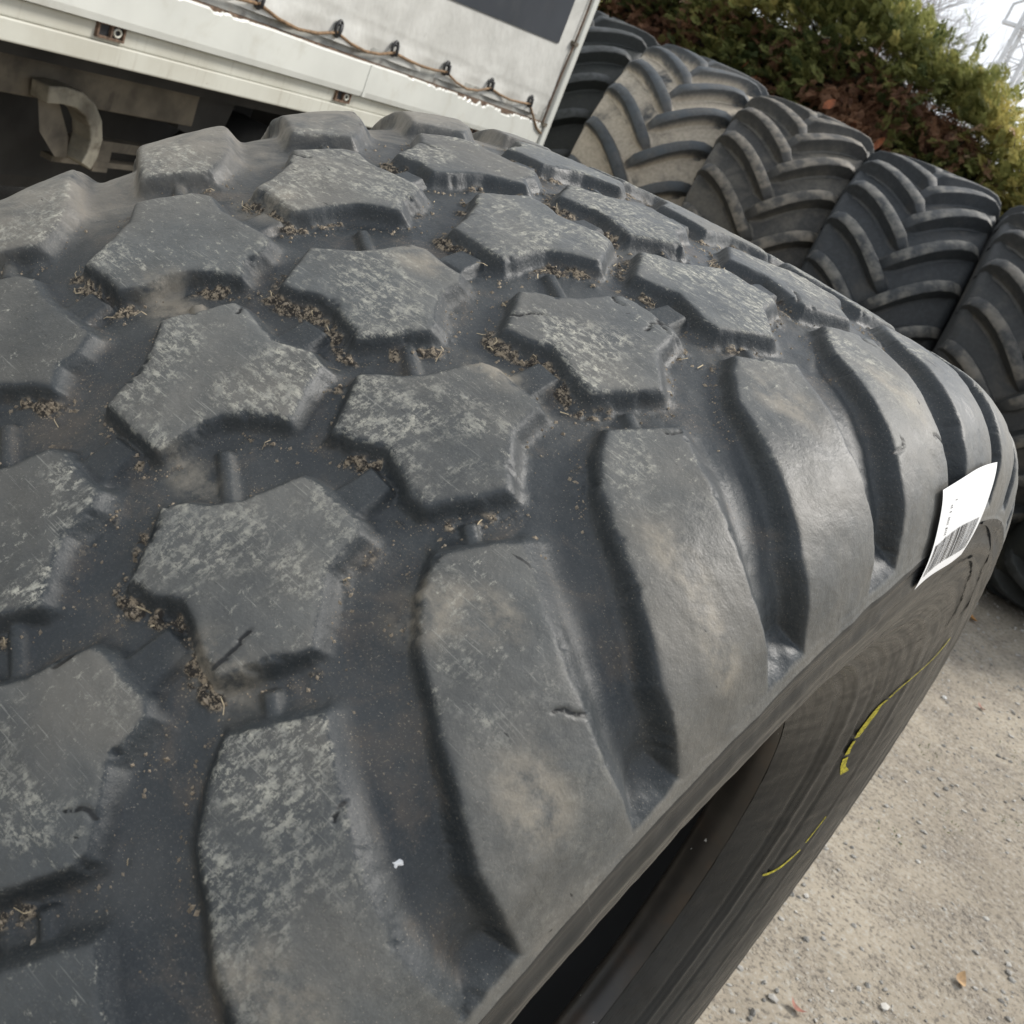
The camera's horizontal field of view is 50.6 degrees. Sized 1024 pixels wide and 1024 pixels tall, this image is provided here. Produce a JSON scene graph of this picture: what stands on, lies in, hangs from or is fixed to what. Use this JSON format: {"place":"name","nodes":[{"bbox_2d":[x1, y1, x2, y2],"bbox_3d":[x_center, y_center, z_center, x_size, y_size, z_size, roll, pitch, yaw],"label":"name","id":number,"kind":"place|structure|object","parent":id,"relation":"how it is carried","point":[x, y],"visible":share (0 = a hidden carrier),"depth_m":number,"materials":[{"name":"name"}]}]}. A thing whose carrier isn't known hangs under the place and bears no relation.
{"place":"outdoors","nodes":[
{"label":"outdoors","id":0,"kind":"place"},
{"bbox_2d":[0,185,1023,1023],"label":"ground","id":1,"kind":"structure","parent":0,"point":[884,911],"depth_m":2.46,"materials":[{"name":"grey concrete"}]},
{"bbox_2d":[0,0,599,186],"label":"box truck","id":2,"kind":"object","parent":1,"relation":"on","point":[101,91],"visible":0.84,"depth_m":3.22,"materials":[{"name":"beige paint"}]},
{"bbox_2d":[0,111,1017,1023],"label":"offroad tire","id":3,"kind":"object","parent":1,"relation":"on","point":[624,763],"visible":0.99,"depth_m":0.42,"materials":[{"name":"rubber"}]},
{"bbox_2d":[3,160,735,913],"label":"straw bits","id":4,"kind":"object","parent":3,"relation":"on","point":[339,370],"visible":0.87,"depth_m":0.47,"materials":[{"name":"beige plant"}]},
{"bbox_2d":[393,859,403,867],"bbox_3d":[-0.037,0.113,0.347,0.003,0.004,0.004,34,23,27],"label":"paper scrap","id":5,"kind":"object","parent":3,"relation":"on","point":[399,862],"visible":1,"depth_m":0.35,"materials":[{"name":"white paper"}]},
{"bbox_2d":[0,139,889,972],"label":"mud crumbs","id":6,"kind":"object","parent":3,"relation":"on","point":[192,907],"visible":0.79,"depth_m":0.45,"materials":[{"name":"brown soil"}]},
{"bbox_2d":[543,10,660,157],"bbox_3d":[0.264,-2.110,6.587,0.700,1.760,1.760,28,21,11],"label":"tractor tire","id":7,"kind":"object","parent":1,"relation":"on","point":[611,47],"visible":0.14,"depth_m":5.80,"materials":[{"name":"black rubber"}]},
{"bbox_2d":[568,44,768,205],"bbox_3d":[0.792,-1.715,6.212,0.700,1.728,1.728,29,21,13],"label":"tractor tire","id":8,"kind":"object","parent":1,"relation":"on","point":[657,122],"visible":0.32,"depth_m":5.46,"materials":[{"name":"rubber"}]},
{"bbox_2d":[681,95,873,268],"bbox_3d":[1.264,-1.317,5.826,0.700,1.676,1.676,27,21,11],"label":"tractor tire","id":9,"kind":"object","parent":1,"relation":"on","point":[774,175],"visible":0.4,"depth_m":5.09,"materials":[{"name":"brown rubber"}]},
{"bbox_2d":[792,997,805,1011],"bbox_3d":[0.508,0.879,1.925,0.034,0.012,0.018,42,16,29],"label":"fallen leaf","id":10,"kind":"object","parent":1,"relation":"on","point":[796,1007],"visible":1,"depth_m":1.93,"materials":[{"name":"plant"}]},
{"bbox_2d":[596,0,1023,216],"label":"cypress hedge","id":11,"kind":"object","parent":1,"relation":"on","point":[844,75],"visible":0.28,"depth_m":6.51,"materials":[{"name":"green plant"}]},
{"bbox_2d":[709,592,1023,1023],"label":"pebbles","id":12,"kind":"object","parent":1,"relation":"on","point":[884,1006],"visible":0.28,"depth_m":2.37,"materials":[{"name":"grey gravel"}]},
{"bbox_2d":[784,0,1000,90],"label":"bare tree","id":13,"kind":"object","parent":1,"relation":"on","point":[924,6],"visible":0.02,"depth_m":13.21,"materials":[{"name":"brown plant"}]},
{"bbox_2d":[800,150,1000,351],"bbox_3d":[1.782,-0.948,5.522,0.700,1.640,1.640,28,21,13],"label":"tractor tire","id":14,"kind":"object","parent":1,"relation":"on","point":[899,243],"visible":0.41,"depth_m":4.81,"materials":[{"name":"grey rubber"}]},
{"bbox_2d":[839,0,1020,114],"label":"bare tree","id":15,"kind":"object","parent":1,"relation":"on","point":[955,4],"visible":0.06,"depth_m":15.14,"materials":[{"name":"brown plant"}]},
{"bbox_2d":[905,0,989,125],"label":"bare tree","id":16,"kind":"object","parent":1,"relation":"on","point":[938,10],"visible":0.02,"depth_m":14.05,"materials":[{"name":"brown plant"}]},
{"bbox_2d":[956,971,965,986],"bbox_3d":[0.909,0.945,2.188,0.024,0.013,0.040,38,36,6],"label":"fallen leaf","id":17,"kind":"object","parent":1,"relation":"on","point":[961,977],"visible":1,"depth_m":2.19,"materials":[{"name":"plant"}]},
{"bbox_2d":[932,205,1023,535],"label":"tractor tire","id":18,"kind":"object","parent":1,"relation":"on","point":[980,342],"visible":0.2,"depth_m":4.46,"materials":[{"name":"rubber"}]},
{"bbox_2d":[965,0,1023,142],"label":"lattice mast","id":19,"kind":"object","parent":1,"relation":"on","point":[1009,48],"visible":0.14,"depth_m":12.22,"materials":[{"name":"metal"}]},
{"bbox_2d":[985,519,1023,609],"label":"tractor tire","id":20,"kind":"object","parent":1,"relation":"on","point":[1006,581],"visible":0.36,"depth_m":4.70,"materials":[{"name":"black rubber"}]},
{"bbox_2d":[753,0,1023,192],"label":"sky","id":21,"kind":"structure","parent":0,"point":[999,9],"materials":[{"name":"white"}]}
]}

